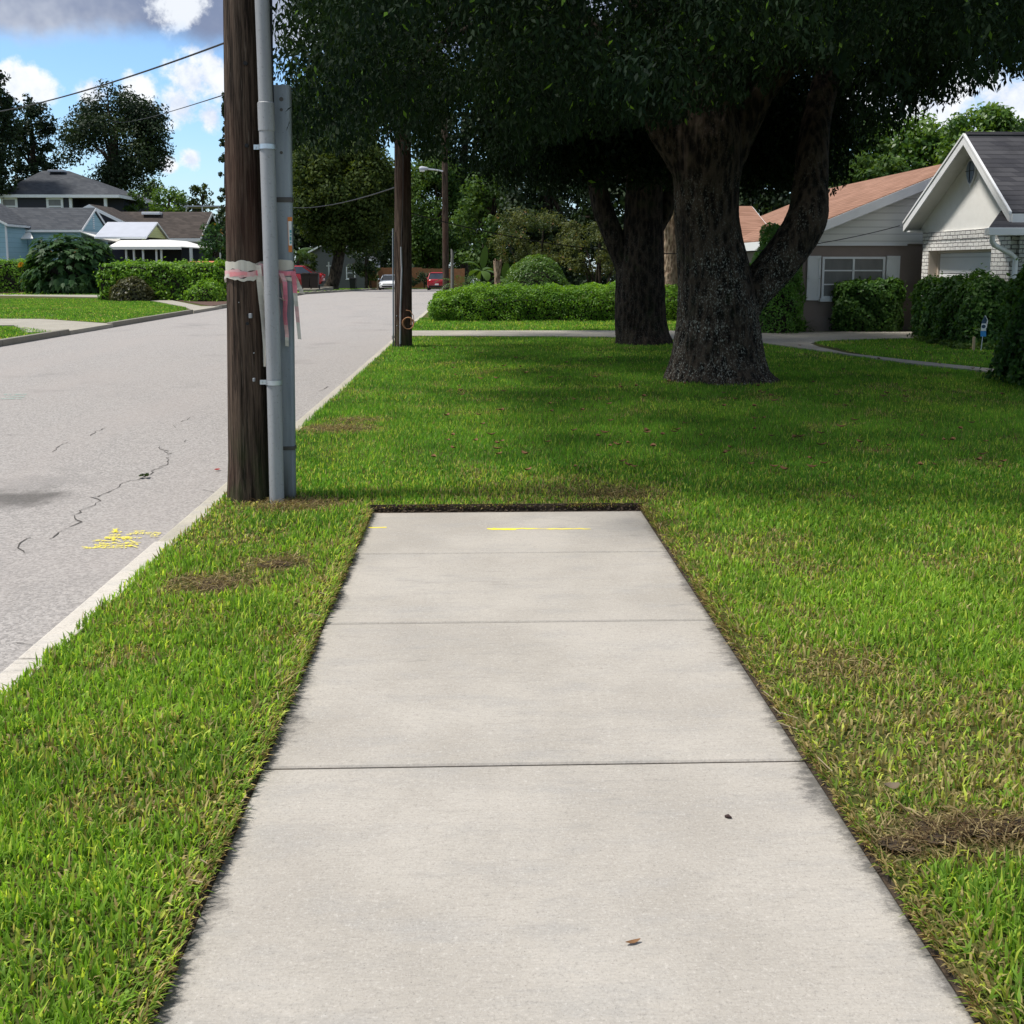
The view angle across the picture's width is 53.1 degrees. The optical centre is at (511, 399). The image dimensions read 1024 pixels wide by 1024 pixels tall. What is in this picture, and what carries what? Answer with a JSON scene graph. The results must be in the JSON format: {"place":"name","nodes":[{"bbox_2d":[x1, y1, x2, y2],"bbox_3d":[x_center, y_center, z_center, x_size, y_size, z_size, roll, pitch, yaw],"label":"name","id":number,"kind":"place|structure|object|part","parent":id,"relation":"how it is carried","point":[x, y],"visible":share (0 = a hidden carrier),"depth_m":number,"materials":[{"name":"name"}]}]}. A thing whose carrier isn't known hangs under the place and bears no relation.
{"place":"outdoors","nodes":[
{"label":"outdoors","id":0,"kind":"place"},
{"bbox_2d":[0,319,112,334],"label":"driveway path","id":1,"kind":"structure","parent":0,"point":[73,327],"depth_m":27.76,"materials":[{"name":"concrete"}]},
{"bbox_2d":[0,294,221,312],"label":"driveway path","id":2,"kind":"structure","parent":0,"point":[196,309],"depth_m":43.01,"materials":[{"name":"concrete"}]},
{"bbox_2d":[0,292,226,305],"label":"mulch ground","id":3,"kind":"structure","parent":0,"point":[211,303],"depth_m":44.06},
{"bbox_2d":[0,289,450,672],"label":"road","id":4,"kind":"structure","parent":0,"point":[95,424],"depth_m":10.57,"materials":[{"name":"grey asphalt"}]},
{"bbox_2d":[0,541,174,696],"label":"kerb","id":5,"kind":"structure","parent":4,"relation":"on","point":[15,668],"depth_m":4.77,"materials":[{"name":"concrete"}]},
{"bbox_2d":[159,310,427,540],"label":"kerb","id":6,"kind":"structure","parent":4,"relation":"on","point":[188,520],"depth_m":7.46,"materials":[{"name":"concrete"}]},
{"bbox_2d":[378,275,391,289],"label":"parked car","id":7,"kind":"object","parent":4,"relation":"on","point":[385,281],"visible":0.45,"depth_m":95.53,"materials":[{"name":"white metal"}]},
{"bbox_2d":[427,272,442,289],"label":"parked car","id":8,"kind":"object","parent":4,"relation":"on","point":[432,277],"visible":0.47,"depth_m":93.27,"materials":[{"name":"red metal"}]},
{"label":"rear window","id":9,"kind":"part","parent":8,"relation":"part of","materials":[{"name":"grey glass"}]},
{"bbox_2d":[297,287,332,290],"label":"driveway path","id":10,"kind":"structure","parent":0,"point":[318,289],"depth_m":68.68,"materials":[{"name":"concrete"}]},
{"bbox_2d":[300,273,309,288],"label":"wheelie bin","id":11,"kind":"object","parent":10,"relation":"on","point":[305,280],"visible":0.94,"depth_m":67.33,"materials":[{"name":"plastic"}]},
{"bbox_2d":[294,266,325,284],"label":"parked car","id":12,"kind":"object","parent":10,"relation":"on","point":[302,269],"visible":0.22,"depth_m":69.92,"materials":[{"name":"red metal"}]},
{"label":"side window","id":13,"kind":"part","parent":12,"relation":"part of","materials":[{"name":"grey glass"}]},
{"bbox_2d":[309,273,319,288],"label":"wheelie bin","id":14,"kind":"object","parent":10,"relation":"on","point":[314,280],"visible":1,"depth_m":67.36,"materials":[{"name":"plastic"}]},
{"bbox_2d":[0,287,1023,1023],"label":"lawn","id":15,"kind":"structure","parent":0,"point":[902,881],"depth_m":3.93,"materials":[{"name":"green plant"}]},
{"bbox_2d":[0,70,23,198],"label":"tree","id":16,"kind":"object","parent":15,"relation":"on","point":[8,131],"visible":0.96,"depth_m":95.86,"materials":[{"name":"green plant"}]},
{"bbox_2d":[0,256,47,292],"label":"hedge","id":17,"kind":"object","parent":15,"relation":"on","point":[10,278],"visible":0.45,"depth_m":59.81,"materials":[{"name":"green plant"}]},
{"bbox_2d":[6,93,61,184],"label":"tree","id":18,"kind":"object","parent":15,"relation":"on","point":[43,127],"visible":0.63,"depth_m":105.15,"materials":[{"name":"green plant"}]},
{"bbox_2d":[0,203,121,268],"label":"blue house","id":19,"kind":"structure","parent":15,"relation":"on","point":[21,229],"depth_m":66.84,"materials":[{"name":"blue wood"}]},
{"bbox_2d":[15,233,119,294],"bbox_3d":[-24.716,-7.334,57.065,6.170,3.870,4.458,0,8,-2],"label":"lobed leaf shrub","id":20,"kind":"object","parent":15,"relation":"on","point":[72,267],"visible":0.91,"depth_m":56.10,"materials":[{"name":"green plant"}]},
{"bbox_2d":[0,170,157,211],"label":"dark house","id":21,"kind":"structure","parent":15,"relation":"on","point":[56,189],"depth_m":98.17,"materials":[{"name":"stone"}]},
{"bbox_2d":[0,198,17,207],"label":"window","id":22,"kind":"structure","parent":21,"relation":"in","point":[8,202],"depth_m":97.11,"materials":[{"name":"white metal"}]},
{"bbox_2d":[46,198,63,207],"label":"window","id":23,"kind":"structure","parent":21,"relation":"in","point":[50,202],"depth_m":97.23,"materials":[{"name":"white metal"}]},
{"bbox_2d":[50,79,175,197],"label":"tree","id":24,"kind":"object","parent":15,"relation":"on","point":[119,169],"visible":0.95,"depth_m":115.87,"materials":[{"name":"green plant"}]},
{"bbox_2d":[108,276,154,300],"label":"shrub","id":25,"kind":"object","parent":15,"relation":"on","point":[133,289],"visible":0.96,"depth_m":45.90,"materials":[{"name":"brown plant"}]},
{"bbox_2d":[116,189,146,211],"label":"tree","id":26,"kind":"object","parent":15,"relation":"on","point":[134,208],"visible":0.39,"depth_m":100.93,"materials":[{"name":"green plant"}]},
{"bbox_2d":[82,204,220,261],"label":"brown house","id":27,"kind":"structure","parent":15,"relation":"on","point":[181,226],"depth_m":79.24,"materials":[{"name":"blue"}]},
{"bbox_2d":[94,222,211,269],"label":"yellow cottage","id":28,"kind":"structure","parent":15,"relation":"on","point":[151,241],"depth_m":65.89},
{"bbox_2d":[92,256,226,299],"bbox_3d":[-15.996,-5.599,47.482,6.474,2.067,2.674,0,8,-2],"label":"hedge","id":29,"kind":"object","parent":15,"relation":"on","point":[164,280],"visible":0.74,"depth_m":46.62,"materials":[{"name":"green plant"}]},
{"bbox_2d":[137,177,185,211],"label":"tree","id":30,"kind":"object","parent":15,"relation":"on","point":[156,185],"visible":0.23,"depth_m":141.23,"materials":[{"name":"green plant"}]},
{"bbox_2d":[146,184,187,211],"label":"tree","id":31,"kind":"object","parent":15,"relation":"on","point":[179,197],"visible":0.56,"depth_m":102.78,"materials":[{"name":"green plant"}]},
{"bbox_2d":[0,288,378,346],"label":"kerb","id":32,"kind":"structure","parent":15,"relation":"on","point":[30,337],"depth_m":29.07,"materials":[{"name":"concrete"}]},
{"bbox_2d":[176,268,226,301],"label":"shrub","id":33,"kind":"object","parent":15,"relation":"on","point":[211,290],"visible":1,"depth_m":45.50,"materials":[{"name":"green plant"}]},
{"bbox_2d":[187,183,215,217],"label":"tree","id":34,"kind":"object","parent":15,"relation":"on","point":[197,189],"visible":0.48,"depth_m":124.43,"materials":[{"name":"green plant"}]},
{"bbox_2d":[184,205,223,258],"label":"carport","id":35,"kind":"object","parent":15,"relation":"on","point":[202,207],"visible":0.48,"depth_m":113.60,"materials":[{"name":"metal"}]},
{"bbox_2d":[197,222,225,260],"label":"tree","id":36,"kind":"object","parent":15,"relation":"on","point":[209,253],"visible":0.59,"depth_m":62.52,"materials":[{"name":"green plant"}]},
{"bbox_2d":[215,92,225,242],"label":"conifer tree","id":37,"kind":"object","parent":15,"relation":"on","point":[221,158],"visible":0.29,"depth_m":73.65,"materials":[{"name":"green plant"}]},
{"bbox_2d":[223,0,283,503],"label":"utility pole","id":38,"kind":"object","parent":15,"relation":"on","point":[255,439],"visible":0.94,"depth_m":6.89,"materials":[{"name":"brown wood"}]},
{"bbox_2d":[0,43,222,111],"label":"overhead wire","id":39,"kind":"object","parent":38,"relation":"attached to","point":[209,48],"visible":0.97,"depth_m":8.45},
{"bbox_2d":[113,94,223,121],"bbox_3d":[-16.202,-11.665,41.953,0.009,9.843,77.449,-3,8,-22],"label":"overhead wire","id":40,"kind":"object","parent":38,"relation":"attached to","point":[184,107],"visible":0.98,"depth_m":10.54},
{"bbox_2d":[224,260,304,366],"bbox_3d":[-1.693,-0.597,7.057,0.549,0.726,0.282,0,8,-2],"label":"flagging tape","id":41,"kind":"object","parent":38,"relation":"attached to","point":[244,267],"visible":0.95,"depth_m":6.97,"materials":[{"name":"white plastic"}]},
{"bbox_2d":[269,0,296,498],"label":"cable guard","id":42,"kind":"object","parent":38,"relation":"attached to","point":[283,144],"visible":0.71,"depth_m":6.99,"materials":[{"name":"metal"}]},
{"bbox_2d":[293,247,314,265],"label":"palm tree","id":43,"kind":"object","parent":15,"relation":"on","point":[302,251],"visible":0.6,"depth_m":72.57,"materials":[{"name":"green plant"}]},
{"bbox_2d":[295,250,318,272],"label":"shrub","id":44,"kind":"object","parent":15,"relation":"on","point":[302,259],"visible":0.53,"depth_m":78.80,"materials":[{"name":"green plant"}]},
{"bbox_2d":[291,75,354,173],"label":"tree","id":45,"kind":"object","parent":15,"relation":"on","point":[313,134],"visible":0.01,"depth_m":119.93,"materials":[{"name":"green plant"}]},
{"bbox_2d":[294,246,373,287],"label":"grey house","id":46,"kind":"structure","parent":15,"relation":"on","point":[323,259],"depth_m":102.64,"materials":[{"name":"stone"}]},
{"bbox_2d":[346,267,354,279],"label":"window","id":47,"kind":"structure","parent":46,"relation":"in","point":[349,274],"depth_m":102.75,"materials":[{"name":"white metal"}]},
{"bbox_2d":[349,278,356,288],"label":"wheelie bin","id":48,"kind":"object","parent":15,"relation":"on","point":[352,281],"visible":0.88,"depth_m":92.94,"materials":[{"name":"plastic"}]},
{"bbox_2d":[292,129,416,289],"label":"tree","id":49,"kind":"object","parent":15,"relation":"on","point":[357,225],"visible":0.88,"depth_m":79.71,"materials":[{"name":"green plant"}]},
{"bbox_2d":[347,243,382,288],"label":"tree","id":50,"kind":"object","parent":15,"relation":"on","point":[366,267],"visible":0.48,"depth_m":96.54,"materials":[{"name":"green plant"}]},
{"bbox_2d":[359,263,380,287],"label":"shrub","id":51,"kind":"object","parent":15,"relation":"on","point":[373,275],"visible":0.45,"depth_m":98.69,"materials":[{"name":"green plant"}]},
{"bbox_2d":[367,211,417,273],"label":"tree","id":52,"kind":"object","parent":15,"relation":"on","point":[387,250],"visible":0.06,"depth_m":114.66,"materials":[{"name":"green plant"}]},
{"bbox_2d":[391,121,411,346],"bbox_3d":[-2.165,-5.657,19.938,0.398,9.691,0.442,7,10,42],"label":"utility pole","id":53,"kind":"object","parent":15,"relation":"on","point":[401,237],"visible":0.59,"depth_m":20.18,"materials":[{"name":"brown wood"}]},
{"bbox_2d":[293,187,393,207],"bbox_3d":[-6.096,-6.279,32.070,0.024,0.974,25.452,-2,8,-18],"label":"overhead wire","id":54,"kind":"object","parent":53,"relation":"attached to","point":[349,200],"visible":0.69,"depth_m":26.04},
{"bbox_2d":[402,310,413,328],"bbox_3d":[-2.054,-1.574,20.255,0.245,0.387,0.072,0,8,-2],"label":"cord coil","id":55,"kind":"object","parent":53,"relation":"hanging from","point":[411,322],"visible":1,"depth_m":20.25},
{"bbox_2d":[411,213,899,253],"bbox_3d":[3.552,-3.595,22.410,12.180,0.837,0.022,-3,8,-20],"label":"overhead wire","id":56,"kind":"object","parent":53,"relation":"attached to","point":[604,249],"visible":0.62,"depth_m":21.43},
{"bbox_2d":[369,267,464,287],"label":"wooden fence","id":57,"kind":"object","parent":15,"relation":"on","point":[388,271],"visible":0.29,"depth_m":107.96,"materials":[{"name":"brown wood"}]},
{"bbox_2d":[412,270,429,287],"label":"shrub","id":58,"kind":"object","parent":15,"relation":"on","point":[421,277],"visible":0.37,"depth_m":105.26,"materials":[{"name":"green plant"}]},
{"bbox_2d":[391,151,479,268],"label":"tree","id":59,"kind":"object","parent":15,"relation":"on","point":[425,248],"visible":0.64,"depth_m":112.08,"materials":[{"name":"green plant"}]},
{"bbox_2d":[442,118,448,289],"bbox_3d":[-3.334,-9.510,51.118,0.329,9.188,0.328,0,8,-2],"label":"utility pole","id":60,"kind":"object","parent":15,"relation":"on","point":[445,252],"visible":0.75,"depth_m":51.09,"materials":[{"name":"brown wood"}]},
{"bbox_2d":[419,166,442,171],"bbox_3d":[-4.010,-11.397,50.696,1.205,0.280,0.230,0,8,-2],"label":"street lamp","id":61,"kind":"object","parent":60,"relation":"attached to","point":[422,169],"visible":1,"depth_m":50.63,"materials":[{"name":"metal"}]},
{"bbox_2d":[451,249,453,295],"bbox_3d":[-2.478,-5.111,42.647,0.170,2.283,0.169,0,8,-2],"label":"post","id":62,"kind":"object","parent":15,"relation":"on","point":[452,269],"visible":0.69,"depth_m":42.55,"materials":[{"name":"grey metal"}]},
{"bbox_2d":[435,275,486,291],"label":"shrub","id":63,"kind":"object","parent":15,"relation":"on","point":[464,283],"visible":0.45,"depth_m":43.67,"materials":[{"name":"green plant"}]},
{"bbox_2d":[411,70,513,284],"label":"tree","id":64,"kind":"object","parent":15,"relation":"on","point":[455,141],"visible":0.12,"depth_m":113.92,"materials":[{"name":"green plant"}]},
{"bbox_2d":[463,245,500,285],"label":"banana plant","id":65,"kind":"object","parent":15,"relation":"on","point":[481,275],"visible":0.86,"depth_m":42.10,"materials":[{"name":"green plant"}]},
{"bbox_2d":[448,172,527,289],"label":"tree","id":66,"kind":"object","parent":15,"relation":"on","point":[481,203],"visible":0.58,"depth_m":68.19,"materials":[{"name":"green plant"}]},
{"bbox_2d":[493,259,501,296],"bbox_3d":[-0.543,-4.337,38.774,0.378,1.962,0.328,-4,9,-28],"label":"tree stump","id":67,"kind":"object","parent":15,"relation":"on","point":[497,267],"visible":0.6,"depth_m":38.61,"materials":[{"name":"brown wood"}]},
{"bbox_2d":[490,261,512,282],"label":"banana plant","id":68,"kind":"object","parent":15,"relation":"on","point":[505,267],"visible":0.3,"depth_m":42.66,"materials":[{"name":"green plant"}]},
{"bbox_2d":[500,253,570,298],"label":"shrub","id":69,"kind":"object","parent":15,"relation":"on","point":[541,276],"visible":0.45,"depth_m":35.21,"materials":[{"name":"green plant"}]},
{"bbox_2d":[486,205,585,273],"bbox_3d":[0.966,-5.652,40.743,4.065,4.087,3.496,0,8,-2],"label":"crape myrtle","id":70,"kind":"object","parent":15,"relation":"on","point":[523,250],"visible":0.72,"depth_m":40.00,"materials":[{"name":"green plant"}]},
{"bbox_2d":[488,134,595,283],"bbox_3d":[2.278,-12.829,64.741,7.646,12.430,7.347,0,8,-2],"label":"tree","id":71,"kind":"object","parent":15,"relation":"on","point":[517,200],"visible":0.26,"depth_m":64.18,"materials":[{"name":"green plant"}]},
{"bbox_2d":[427,280,677,320],"bbox_3d":[1.400,-2.936,30.355,7.823,1.198,2.055,0,8,-2],"label":"hedge","id":72,"kind":"object","parent":15,"relation":"on","point":[565,303],"visible":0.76,"depth_m":29.63,"materials":[{"name":"green plant"}]},
{"bbox_2d":[554,221,615,298],"bbox_3d":[3.060,-4.920,37.659,3.042,3.443,2.517,0,8,-2],"label":"crape myrtle","id":73,"kind":"object","parent":15,"relation":"on","point":[602,258],"visible":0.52,"depth_m":37.57,"materials":[{"name":"green plant"}]},
{"bbox_2d":[567,171,665,278],"bbox_3d":[7.593,-12.755,61.170,8.268,13.072,7.244,4,8,26],"label":"tree","id":74,"kind":"object","parent":15,"relation":"on","point":[617,201],"visible":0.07,"depth_m":61.09,"materials":[{"name":"green plant"}]},
{"bbox_2d":[272,0,970,345],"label":"oak tree","id":75,"kind":"object","parent":15,"relation":"on","point":[635,247],"visible":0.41,"depth_m":20.72,"materials":[{"name":"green plant"}]},
{"bbox_2d":[270,0,1023,385],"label":"oak tree","id":76,"kind":"object","parent":15,"relation":"on","point":[700,112],"visible":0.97,"depth_m":9.71,"materials":[{"name":"green plant"}]},
{"bbox_2d":[663,190,677,299],"bbox_3d":[4.768,-4.412,30.951,2.917,4.159,3.181,0,8,-2],"label":"palm tree","id":77,"kind":"object","parent":15,"relation":"on","point":[670,270],"visible":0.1,"depth_m":30.60,"materials":[{"name":"brown plant"}]},
{"bbox_2d":[421,344,1006,469],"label":"fallen leaves","id":78,"kind":"object","parent":15,"relation":"on","point":[725,451],"visible":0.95,"depth_m":9.70,"materials":[{"name":"brown plant"}]},
{"bbox_2d":[663,185,769,207],"bbox_3d":[10.842,-11.757,57.294,6.832,12.032,6.148,0,8,-2],"label":"tree","id":79,"kind":"object","parent":15,"relation":"on","point":[752,200],"visible":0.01,"depth_m":55.41,"materials":[{"name":"green plant"}]},
{"bbox_2d":[739,175,791,215],"bbox_3d":[14.474,-11.467,55.461,6.877,11.936,6.560,0,8,-2],"label":"tree","id":80,"kind":"object","parent":15,"relation":"on","point":[769,205],"visible":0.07,"depth_m":53.99,"materials":[{"name":"green plant"}]},
{"bbox_2d":[750,222,806,333],"bbox_3d":[6.306,-2.916,24.650,1.646,2.706,1.572,3,8,24],"label":"juniper shrub","id":81,"kind":"object","parent":15,"relation":"on","point":[782,311],"visible":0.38,"depth_m":24.29,"materials":[{"name":"green plant"}]},
{"bbox_2d":[796,320,816,331],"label":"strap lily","id":82,"kind":"object","parent":15,"relation":"on","point":[805,328],"visible":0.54,"depth_m":24.75,"materials":[{"name":"green plant"}]},
{"bbox_2d":[739,164,941,330],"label":"taupe house","id":83,"kind":"structure","parent":15,"relation":"on","point":[870,205],"depth_m":25.20,"materials":[{"name":"white paint"}]},
{"bbox_2d":[818,257,885,301],"bbox_3d":[8.401,-2.955,25.195,1.660,1.096,0.120,0,8,-2],"label":"window","id":84,"kind":"structure","parent":83,"relation":"in","point":[834,269],"depth_m":25.20,"materials":[{"name":"grey glass"}]},
{"bbox_2d":[828,111,900,188],"bbox_3d":[17.802,-10.359,53.663,6.194,10.207,6.027,6,9,36],"label":"tree","id":85,"kind":"object","parent":15,"relation":"on","point":[881,147],"visible":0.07,"depth_m":51.49,"materials":[{"name":"green plant"}]},
{"bbox_2d":[828,275,907,331],"bbox_3d":[8.709,-2.345,25.000,1.879,1.410,1.110,0,8,-2],"label":"hedge","id":86,"kind":"object","parent":15,"relation":"on","point":[867,305],"visible":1,"depth_m":24.70,"materials":[{"name":"green plant"}]},
{"bbox_2d":[832,150,910,185],"bbox_3d":[14.568,-6.925,41.927,3.315,6.461,2.797,0,8,-2],"label":"tree","id":87,"kind":"object","parent":15,"relation":"on","point":[891,165],"visible":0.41,"depth_m":41.09,"materials":[{"name":"green plant"}]},
{"bbox_2d":[884,782,899,788],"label":"fallen leaf","id":88,"kind":"object","parent":15,"relation":"on","point":[894,785],"visible":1,"depth_m":3.13,"materials":[{"name":"plant"}]},
{"bbox_2d":[868,110,949,175],"bbox_3d":[20.471,-9.787,51.903,4.546,9.533,4.254,0,8,-2],"label":"tree","id":89,"kind":"object","parent":15,"relation":"on","point":[918,144],"visible":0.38,"depth_m":50.41,"materials":[{"name":"green plant"}]},
{"bbox_2d":[913,335,999,349],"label":"creeper","id":90,"kind":"object","parent":15,"relation":"on","point":[943,342],"visible":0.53,"depth_m":20.35,"materials":[{"name":"green plant"}]},
{"bbox_2d":[904,263,1009,346],"bbox_3d":[9.411,-2.019,21.495,1.326,1.673,3.272,0,8,-2],"label":"hedge","id":91,"kind":"object","parent":15,"relation":"on","point":[957,307],"visible":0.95,"depth_m":20.86,"materials":[{"name":"green plant"}]},
{"bbox_2d":[903,132,1023,295],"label":"white house","id":92,"kind":"structure","parent":15,"relation":"on","point":[966,214],"depth_m":21.86,"materials":[{"name":"paint"}]},
{"bbox_2d":[939,252,990,277],"bbox_3d":[10.166,-2.306,22.844,0.040,1.898,2.880,0,8,-2],"label":"garage door","id":93,"kind":"structure","parent":92,"relation":"in","point":[949,262],"depth_m":22.99,"materials":[{"name":"white metal"}]},
{"bbox_2d":[972,337,975,349],"bbox_3d":[8.800,-1.029,19.518,0.044,0.321,0.040,0,8,-2],"label":"wooden stake","id":94,"kind":"object","parent":15,"relation":"on","point":[973,343],"visible":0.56,"depth_m":19.50,"materials":[{"name":"brown wood"}]},
{"bbox_2d":[933,101,1023,163],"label":"tree","id":95,"kind":"object","parent":15,"relation":"on","point":[994,117],"visible":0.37,"depth_m":44.85,"materials":[{"name":"green plant"}]},
{"bbox_2d":[981,316,987,349],"bbox_3d":[8.956,-1.219,19.452,0.125,0.740,0.033,0,8,-2],"label":"yard sign","id":96,"kind":"object","parent":15,"relation":"on","point":[984,326],"visible":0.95,"depth_m":19.43,"materials":[{"name":"blue plastic"}]},
{"bbox_2d":[979,257,1023,385],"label":"hedge","id":97,"kind":"object","parent":15,"relation":"on","point":[1007,360],"visible":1,"depth_m":13.99,"materials":[{"name":"green plant"}]},
{"bbox_2d":[0,0,1023,282],"label":"sky","id":98,"kind":"structure","parent":0,"point":[50,49],"materials":[{"name":"blue"}]},
{"bbox_2d":[153,511,974,1023],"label":"sidewalk","id":99,"kind":"structure","parent":0,"point":[517,767],"depth_m":3.02,"materials":[{"name":"concrete"}]},
{"bbox_2d":[626,938,639,942],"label":"fallen leaf","id":100,"kind":"object","parent":99,"relation":"on","point":[633,940],"visible":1,"depth_m":2.51,"materials":[{"name":"plant"}]},
{"bbox_2d":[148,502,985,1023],"bbox_3d":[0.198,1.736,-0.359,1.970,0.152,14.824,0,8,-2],"label":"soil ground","id":101,"kind":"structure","parent":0,"point":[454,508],"depth_m":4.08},
{"bbox_2d":[190,516,1010,1008],"bbox_3d":[0.004,1.030,4.552,2.052,0.037,4.701,0,8,-2],"label":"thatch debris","id":102,"kind":"object","parent":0,"point":[298,686],"visible":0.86,"depth_m":3.64,"materials":[{"name":"brown plant"}]},
{"bbox_2d":[194,560,1023,851],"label":"soil ground","id":103,"kind":"structure","parent":0,"point":[937,835],"depth_m":2.96,"materials":[{"name":"brown soil"}]},
{"bbox_2d":[392,330,993,371],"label":"driveway path","id":104,"kind":"structure","parent":0,"point":[806,340],"depth_m":23.40,"materials":[{"name":"concrete"}]},
{"bbox_3d":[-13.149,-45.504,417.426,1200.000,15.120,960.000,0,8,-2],"label":"ground","id":105,"kind":"structure","parent":0,"visible":0},
{"bbox_2d":[172,190,759,286],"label":"treeline","id":106,"kind":"object","parent":105,"relation":"on","point":[299,242],"visible":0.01,"depth_m":152.82,"materials":[{"name":"green plant"}]}
]}

